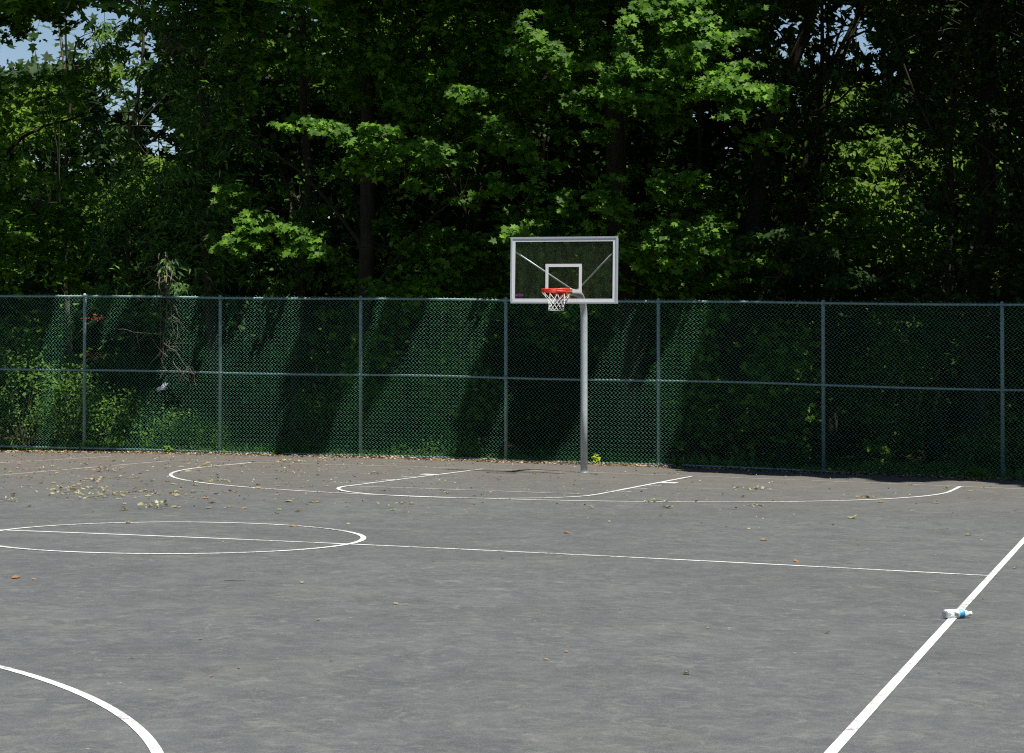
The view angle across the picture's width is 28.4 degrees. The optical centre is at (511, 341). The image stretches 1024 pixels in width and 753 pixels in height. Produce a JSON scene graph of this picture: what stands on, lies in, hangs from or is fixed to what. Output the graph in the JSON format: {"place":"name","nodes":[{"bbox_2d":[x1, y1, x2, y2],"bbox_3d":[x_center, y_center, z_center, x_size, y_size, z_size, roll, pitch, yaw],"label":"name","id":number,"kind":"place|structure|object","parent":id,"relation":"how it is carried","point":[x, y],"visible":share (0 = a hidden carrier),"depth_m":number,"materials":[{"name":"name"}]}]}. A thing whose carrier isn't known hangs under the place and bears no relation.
{"place":"outdoors","nodes":[
{"label":"outdoors","id":0,"kind":"place"},
{"bbox_2d":[0,0,1018,221],"label":"sky","id":1,"kind":"structure","parent":0,"point":[21,51],"materials":[{"name":"blue"}]},
{"bbox_2d":[0,451,1023,752],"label":"basketball court","id":2,"kind":"object","parent":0,"point":[462,651],"visible":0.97,"depth_m":13.87,"materials":[{"name":"grey asphalt"}]},
{"bbox_2d":[35,486,100,493],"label":"fallen leaf clump","id":3,"kind":"object","parent":2,"relation":"on","point":[80,492],"visible":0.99,"depth_m":25.77,"materials":[{"name":"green plant"}]},
{"bbox_2d":[0,665,163,752],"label":"three point line","id":4,"kind":"object","parent":2,"relation":"on","point":[149,740],"visible":1,"depth_m":9.52,"materials":[{"name":"white paint"}]},
{"bbox_2d":[57,484,107,488],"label":"fallen leaf clump","id":5,"kind":"object","parent":2,"relation":"on","point":[76,486],"visible":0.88,"depth_m":26.96,"materials":[{"name":"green plant"}]},
{"bbox_2d":[6,461,161,474],"bbox_3d":[-10.505,1.891,21.640,0.053,0.033,29.100,0,-1,18],"label":"sideline","id":6,"kind":"object","parent":2,"relation":"on","point":[78,468],"visible":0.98,"depth_m":32.55,"materials":[{"name":"white paint"}]},
{"bbox_2d":[80,478,99,481],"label":"fallen leaf clump","id":7,"kind":"object","parent":2,"relation":"on","point":[91,479],"visible":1,"depth_m":28.74,"materials":[{"name":"beige plant"}]},
{"bbox_2d":[68,491,124,495],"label":"fallen leaf clump","id":8,"kind":"object","parent":2,"relation":"on","point":[101,494],"visible":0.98,"depth_m":25.16,"materials":[{"name":"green plant"}]},
{"bbox_2d":[79,493,117,498],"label":"fallen leaf clump","id":9,"kind":"object","parent":2,"relation":"on","point":[94,496],"visible":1,"depth_m":24.84,"materials":[{"name":"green plant"}]},
{"bbox_2d":[79,467,120,471],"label":"fallen leaf clump","id":10,"kind":"object","parent":2,"relation":"on","point":[101,470],"visible":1,"depth_m":31.51,"materials":[{"name":"beige plant"}]},
{"bbox_2d":[108,490,146,494],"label":"fallen leaf clump","id":11,"kind":"object","parent":2,"relation":"on","point":[126,493],"visible":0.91,"depth_m":25.51,"materials":[{"name":"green plant"}]},
{"bbox_2d":[123,500,180,508],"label":"fallen leaf clump","id":12,"kind":"object","parent":2,"relation":"on","point":[151,505],"visible":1,"depth_m":23.22,"materials":[{"name":"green plant"}]},
{"bbox_2d":[162,445,172,451],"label":"weed","id":13,"kind":"object","parent":2,"relation":"on","point":[167,448],"visible":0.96,"depth_m":39.06,"materials":[{"name":"green plant"}]},
{"bbox_2d":[157,490,191,494],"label":"fallen leaf clump","id":14,"kind":"object","parent":2,"relation":"on","point":[176,492],"visible":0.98,"depth_m":25.76,"materials":[{"name":"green plant"}]},
{"bbox_2d":[0,522,365,553],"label":"circle","id":15,"kind":"object","parent":2,"relation":"on","point":[363,537],"visible":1,"depth_m":18.41,"materials":[{"name":"white paint"}]},
{"bbox_2d":[271,449,281,454],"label":"weed","id":16,"kind":"object","parent":2,"relation":"on","point":[277,451],"visible":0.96,"depth_m":38.30,"materials":[{"name":"green plant"}]},
{"bbox_2d":[278,459,318,462],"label":"fallen leaf clump","id":17,"kind":"object","parent":2,"relation":"on","point":[293,461],"visible":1,"depth_m":35.26,"materials":[{"name":"beige plant"}]},
{"bbox_2d":[336,486,597,497],"bbox_3d":[-0.854,2.010,26.707,3.619,0.057,1.810,0,-1,18],"label":"free throw circle","id":18,"kind":"object","parent":2,"relation":"on","point":[338,488],"visible":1,"depth_m":26.46,"materials":[{"name":"white paint"}]},
{"bbox_2d":[365,486,592,494],"bbox_3d":[-0.577,2.026,27.568,3.566,0.055,0.053,0,-1,18],"label":"free throw line","id":19,"kind":"object","parent":2,"relation":"on","point":[482,490],"visible":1,"depth_m":27.51,"materials":[{"name":"white paint"}]},
{"bbox_2d":[13,530,987,575],"bbox_3d":[-5.574,1.924,20.049,20.104,0.164,0.053,0,-1,18],"label":"halfway line","id":20,"kind":"object","parent":2,"relation":"on","point":[510,551],"visible":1,"depth_m":18.24,"materials":[{"name":"white paint"}]},
{"bbox_2d":[0,293,1023,479],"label":"chain link fence","id":21,"kind":"object","parent":2,"relation":"on","point":[658,380],"visible":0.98,"depth_m":36.88,"materials":[{"name":"green metal"}]},
{"bbox_2d":[67,352,103,378],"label":"red leaf sprig","id":22,"kind":"object","parent":21,"relation":"attached to","point":[89,359],"visible":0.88,"depth_m":40.11,"materials":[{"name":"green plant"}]},
{"bbox_2d":[71,314,103,340],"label":"red leaf sprig","id":23,"kind":"object","parent":21,"relation":"attached to","point":[89,322],"visible":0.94,"depth_m":40.11,"materials":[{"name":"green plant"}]},
{"bbox_2d":[157,382,167,391],"bbox_3d":[-6.809,0.880,39.422,0.239,0.194,0.093,0,-1,0],"label":"plastic bag","id":24,"kind":"object","parent":21,"relation":"hanging from","point":[161,387],"visible":1,"depth_m":39.41,"materials":[{"name":"white plastic"}]},
{"bbox_2d":[145,337,190,388],"bbox_3d":[-6.624,0.418,39.030,1.004,1.014,0.124,0,-1,14],"label":"dead twig","id":25,"kind":"object","parent":21,"relation":"attached to","point":[173,362],"visible":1,"depth_m":38.99,"materials":[{"name":"brown wood"}]},
{"bbox_2d":[153,255,188,381],"bbox_3d":[-6.646,-0.466,39.319,0.939,2.497,0.476,-1,-1,44],"label":"dead vine","id":26,"kind":"object","parent":21,"relation":"hanging from","point":[163,280],"visible":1,"depth_m":39.13,"materials":[{"name":"brown plant"}]},
{"bbox_2d":[158,252,185,354],"bbox_3d":[-6.719,-0.718,39.254,0.509,2.100,0.946,1,-1,-39],"label":"dead vine","id":27,"kind":"object","parent":21,"relation":"hanging from","point":[170,305],"visible":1,"depth_m":39.06,"materials":[{"name":"brown plant"}]},
{"bbox_2d":[165,315,191,352],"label":"dead twig","id":28,"kind":"object","parent":21,"relation":"attached to","point":[177,335],"visible":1,"depth_m":39.02,"materials":[{"name":"brown wood"}]},
{"bbox_2d":[164,343,195,384],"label":"dead twig","id":29,"kind":"object","parent":21,"relation":"attached to","point":[184,363],"visible":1,"depth_m":38.90,"materials":[{"name":"brown wood"}]},
{"bbox_2d":[0,449,1023,539],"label":"leaf litter","id":30,"kind":"object","parent":2,"relation":"on","point":[535,462],"visible":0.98,"depth_m":35.76,"materials":[{"name":"brown plant"}]},
{"bbox_2d":[348,469,691,493],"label":"lane lines","id":31,"kind":"object","parent":2,"relation":"on","point":[478,469],"visible":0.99,"depth_m":29.93,"materials":[{"name":"white paint"}]},
{"bbox_2d":[422,474,678,482],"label":"lane blocks","id":32,"kind":"structure","parent":2,"relation":"on","point":[661,482],"depth_m":30.47,"materials":[{"name":"white paint"}]},
{"bbox_2d":[510,236,617,472],"bbox_3d":[0.988,0.257,32.170,1.525,3.848,1.456,1,-1,-35],"label":"basketball hoop","id":33,"kind":"object","parent":2,"relation":"on","point":[565,293],"visible":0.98,"depth_m":32.22,"materials":[{"name":"metal"}]},
{"bbox_2d":[169,463,961,501],"bbox_3d":[0.053,2.108,29.522,12.059,0.215,7.552,0,-1,18],"label":"three point line","id":34,"kind":"object","parent":2,"relation":"on","point":[170,474],"visible":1,"depth_m":27.25,"materials":[{"name":"white paint"}]},
{"bbox_2d":[591,454,600,462],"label":"weed","id":35,"kind":"object","parent":2,"relation":"on","point":[596,459],"visible":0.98,"depth_m":36.25,"materials":[{"name":"green plant"}]},
{"bbox_2d":[198,461,1014,488],"bbox_3d":[1.221,2.184,33.143,15.260,0.247,0.053,0,-1,18],"label":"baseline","id":36,"kind":"object","parent":2,"relation":"on","point":[596,472],"visible":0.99,"depth_m":33.10,"materials":[{"name":"white paint"}]},
{"bbox_2d":[644,498,678,501],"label":"fallen leaf clump","id":37,"kind":"object","parent":2,"relation":"on","point":[655,500],"visible":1,"depth_m":25.65,"materials":[{"name":"beige plant"}]},
{"bbox_2d":[673,460,680,466],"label":"weed","id":38,"kind":"object","parent":2,"relation":"on","point":[677,463],"visible":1,"depth_m":35.76,"materials":[{"name":"green plant"}]},
{"bbox_2d":[733,485,763,489],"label":"fallen leaf clump","id":39,"kind":"object","parent":2,"relation":"on","point":[751,488],"visible":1,"depth_m":29.04,"materials":[{"name":"beige plant"}]},
{"bbox_2d":[843,493,874,497],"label":"fallen leaf clump","id":40,"kind":"object","parent":2,"relation":"on","point":[866,496],"visible":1,"depth_m":27.66,"materials":[{"name":"beige plant"}]},
{"bbox_2d":[824,537,1023,752],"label":"sideline","id":41,"kind":"object","parent":2,"relation":"on","point":[847,734],"visible":0.97,"depth_m":11.31,"materials":[{"name":"white paint"}]},
{"bbox_2d":[942,609,971,618],"bbox_3d":[3.057,1.868,13.879,0.222,0.070,0.067,0,-1,-24],"label":"water bottle","id":42,"kind":"object","parent":2,"relation":"on","point":[961,613],"visible":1,"depth_m":13.86,"materials":[{"name":"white plastic"}]},
{"bbox_2d":[962,466,988,476],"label":"weed","id":43,"kind":"object","parent":2,"relation":"on","point":[968,473],"visible":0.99,"depth_m":34.09,"materials":[{"name":"green plant"}]},
{"bbox_2d":[0,415,1023,478],"bbox_3d":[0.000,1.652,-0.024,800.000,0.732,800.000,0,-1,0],"label":"ground","id":44,"kind":"structure","parent":0,"point":[519,442],"depth_m":44.40,"materials":[{"name":"soil"}]},
{"bbox_2d":[0,366,19,417],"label":"shrub","id":45,"kind":"object","parent":44,"relation":"on","point":[2,382],"visible":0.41,"depth_m":42.77,"materials":[{"name":"green plant"}]},
{"bbox_2d":[0,329,108,445],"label":"shrub","id":46,"kind":"object","parent":44,"relation":"on","point":[7,360],"visible":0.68,"depth_m":42.04,"materials":[{"name":"green plant"}]},
{"bbox_2d":[0,0,143,393],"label":"maple tree","id":47,"kind":"object","parent":44,"relation":"on","point":[54,208],"visible":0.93,"depth_m":41.54,"materials":[{"name":"green plant"}]},
{"bbox_2d":[23,354,122,448],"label":"shrub","id":48,"kind":"object","parent":44,"relation":"on","point":[51,412],"visible":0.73,"depth_m":40.78,"materials":[{"name":"green plant"}]},
{"bbox_2d":[59,381,168,448],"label":"shrub","id":49,"kind":"object","parent":44,"relation":"on","point":[127,419],"visible":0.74,"depth_m":40.87,"materials":[{"name":"green plant"}]},
{"bbox_2d":[13,0,227,426],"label":"forest tree","id":50,"kind":"object","parent":44,"relation":"on","point":[111,175],"visible":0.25,"depth_m":48.95,"materials":[{"name":"green plant"}]},
{"bbox_2d":[73,335,196,441],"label":"shrub","id":51,"kind":"object","parent":44,"relation":"on","point":[137,383],"visible":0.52,"depth_m":42.26,"materials":[{"name":"green plant"}]},
{"bbox_2d":[14,0,295,443],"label":"vine hung tree","id":52,"kind":"object","parent":44,"relation":"on","point":[206,232],"visible":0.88,"depth_m":41.30,"materials":[{"name":"green plant"}]},
{"bbox_2d":[80,23,130,49],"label":"dead branch","id":53,"kind":"object","parent":52,"relation":"attached to","point":[92,36],"visible":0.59,"depth_m":41.22,"materials":[{"name":"brown wood"}]},
{"bbox_2d":[125,0,189,61],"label":"dead branch","id":54,"kind":"object","parent":52,"relation":"attached to","point":[130,2],"visible":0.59,"depth_m":40.41,"materials":[{"name":"brown wood"}]},
{"bbox_2d":[144,253,172,348],"bbox_3d":[-6.883,-0.706,39.438,0.562,2.075,0.774,0,-1,-14],"label":"dead vine","id":55,"kind":"object","parent":52,"relation":"hanging from","point":[162,292],"visible":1,"depth_m":39.23,"materials":[{"name":"brown plant"}]},
{"bbox_2d":[139,399,217,452],"bbox_3d":[-6.516,1.682,39.826,1.531,1.144,1.371,1,-1,-43],"label":"shrub","id":56,"kind":"object","parent":44,"relation":"on","point":[181,422],"visible":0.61,"depth_m":39.76,"materials":[{"name":"green plant"}]},
{"bbox_2d":[175,404,238,449],"bbox_3d":[-5.902,1.739,39.534,1.361,1.032,1.087,0,-1,0],"label":"shrub","id":57,"kind":"object","parent":44,"relation":"on","point":[207,438],"visible":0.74,"depth_m":39.40,"materials":[{"name":"green plant"}]},
{"bbox_2d":[0,2,466,437],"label":"young tree","id":58,"kind":"object","parent":44,"relation":"on","point":[118,74],"visible":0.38,"depth_m":47.38,"materials":[{"name":"green plant"}]},
{"bbox_2d":[271,376,345,452],"bbox_3d":[-3.924,1.488,39.471,1.598,1.632,1.312,0,-1,-22],"label":"shrub","id":59,"kind":"object","parent":44,"relation":"on","point":[316,437],"visible":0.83,"depth_m":39.43,"materials":[{"name":"green plant"}]},
{"bbox_2d":[221,0,406,442],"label":"ash tree","id":60,"kind":"object","parent":44,"relation":"on","point":[299,285],"visible":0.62,"depth_m":43.33,"materials":[{"name":"green plant"}]},
{"bbox_2d":[146,0,498,436],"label":"forest tree","id":61,"kind":"object","parent":44,"relation":"on","point":[257,173],"visible":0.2,"depth_m":47.92,"materials":[{"name":"green plant"}]},
{"bbox_2d":[165,0,521,451],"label":"maple tree","id":62,"kind":"object","parent":44,"relation":"on","point":[368,145],"visible":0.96,"depth_m":38.96,"materials":[{"name":"green plant"}]},
{"bbox_2d":[321,323,413,453],"bbox_3d":[-2.793,0.939,39.372,1.851,2.621,1.415,0,-1,0],"label":"sapling","id":63,"kind":"object","parent":44,"relation":"on","point":[373,391],"visible":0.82,"depth_m":39.18,"materials":[{"name":"green plant"}]},
{"bbox_2d":[306,0,575,437],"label":"forest tree","id":64,"kind":"object","parent":44,"relation":"on","point":[428,214],"visible":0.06,"depth_m":46.48,"materials":[{"name":"green plant"}]},
{"bbox_2d":[408,325,511,455],"bbox_3d":[-0.970,0.969,38.844,2.041,2.636,1.722,0,-1,-22],"label":"sapling","id":65,"kind":"object","parent":44,"relation":"on","point":[471,415],"visible":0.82,"depth_m":38.80,"materials":[{"name":"green plant"}]},
{"bbox_2d":[376,0,546,447],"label":"forest tree","id":66,"kind":"object","parent":44,"relation":"on","point":[477,184],"visible":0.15,"depth_m":42.62,"materials":[{"name":"green plant"}]},
{"bbox_2d":[0,0,1023,456],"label":"distant woods","id":67,"kind":"object","parent":44,"relation":"on","point":[714,130],"visible":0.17,"depth_m":49.25,"materials":[{"name":"green plant"}]},
{"bbox_2d":[0,411,1023,478],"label":"ground cover","id":68,"kind":"object","parent":44,"relation":"on","point":[729,462],"visible":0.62,"depth_m":38.43,"materials":[{"name":"green plant"}]},
{"bbox_2d":[466,0,736,444],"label":"forest tree","id":69,"kind":"object","parent":44,"relation":"on","point":[546,144],"visible":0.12,"depth_m":44.55,"materials":[{"name":"green plant"}]},
{"bbox_2d":[451,0,822,461],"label":"maple tree","id":70,"kind":"object","parent":44,"relation":"on","point":[620,66],"visible":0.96,"depth_m":37.02,"materials":[{"name":"green plant"}]},
{"bbox_2d":[622,297,745,461],"bbox_3d":[3.149,0.737,37.373,2.290,3.188,1.660,0,-1,0],"label":"sapling","id":71,"kind":"object","parent":44,"relation":"on","point":[692,421],"visible":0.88,"depth_m":37.17,"materials":[{"name":"green plant"}]},
{"bbox_2d":[612,0,761,445],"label":"slender tree","id":72,"kind":"object","parent":44,"relation":"on","point":[714,192],"visible":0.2,"depth_m":40.52,"materials":[{"name":"green plant"}]},
{"bbox_2d":[448,0,1023,469],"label":"forest tree","id":73,"kind":"object","parent":44,"relation":"on","point":[866,150],"visible":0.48,"depth_m":39.74,"materials":[{"name":"green plant"}]},
{"bbox_2d":[642,0,903,458],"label":"leaning tree","id":74,"kind":"object","parent":44,"relation":"on","point":[755,178],"visible":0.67,"depth_m":39.05,"materials":[{"name":"green plant"}]},
{"bbox_2d":[714,314,837,467],"bbox_3d":[4.811,0.942,36.950,2.321,2.893,1.859,0,-1,0],"label":"sapling","id":75,"kind":"object","parent":44,"relation":"on","point":[803,406],"visible":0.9,"depth_m":36.78,"materials":[{"name":"green plant"}]},
{"bbox_2d":[687,1,901,457],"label":"forest tree","id":76,"kind":"object","parent":44,"relation":"on","point":[858,292],"visible":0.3,"depth_m":41.59,"materials":[{"name":"green plant"}]},
{"bbox_2d":[702,0,913,456],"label":"slender tree","id":77,"kind":"object","parent":44,"relation":"on","point":[800,213],"visible":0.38,"depth_m":40.55,"materials":[{"name":"green plant"}]},
{"bbox_2d":[829,312,947,468],"bbox_3d":[7.017,0.940,37.899,2.224,3.015,1.950,0,-1,0],"label":"shrub","id":78,"kind":"object","parent":44,"relation":"on","point":[894,421],"visible":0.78,"depth_m":37.77,"materials":[{"name":"green plant"}]},
{"bbox_2d":[776,0,1023,466],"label":"shade tree","id":79,"kind":"object","parent":44,"relation":"on","point":[987,89],"visible":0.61,"depth_m":36.98,"materials":[{"name":"green plant"}]},
{"bbox_2d":[803,0,1023,467],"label":"crooked tree","id":80,"kind":"object","parent":44,"relation":"on","point":[912,95],"visible":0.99,"depth_m":35.16,"materials":[{"name":"green plant"}]},
{"bbox_2d":[842,0,1023,462],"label":"forest tree","id":81,"kind":"object","parent":44,"relation":"on","point":[933,424],"visible":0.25,"depth_m":40.28,"materials":[{"name":"green plant"}]},
{"bbox_2d":[967,0,1023,405],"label":"forest tree","id":82,"kind":"object","parent":44,"relation":"on","point":[972,188],"visible":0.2,"depth_m":39.37,"materials":[{"name":"green plant"}]}
]}

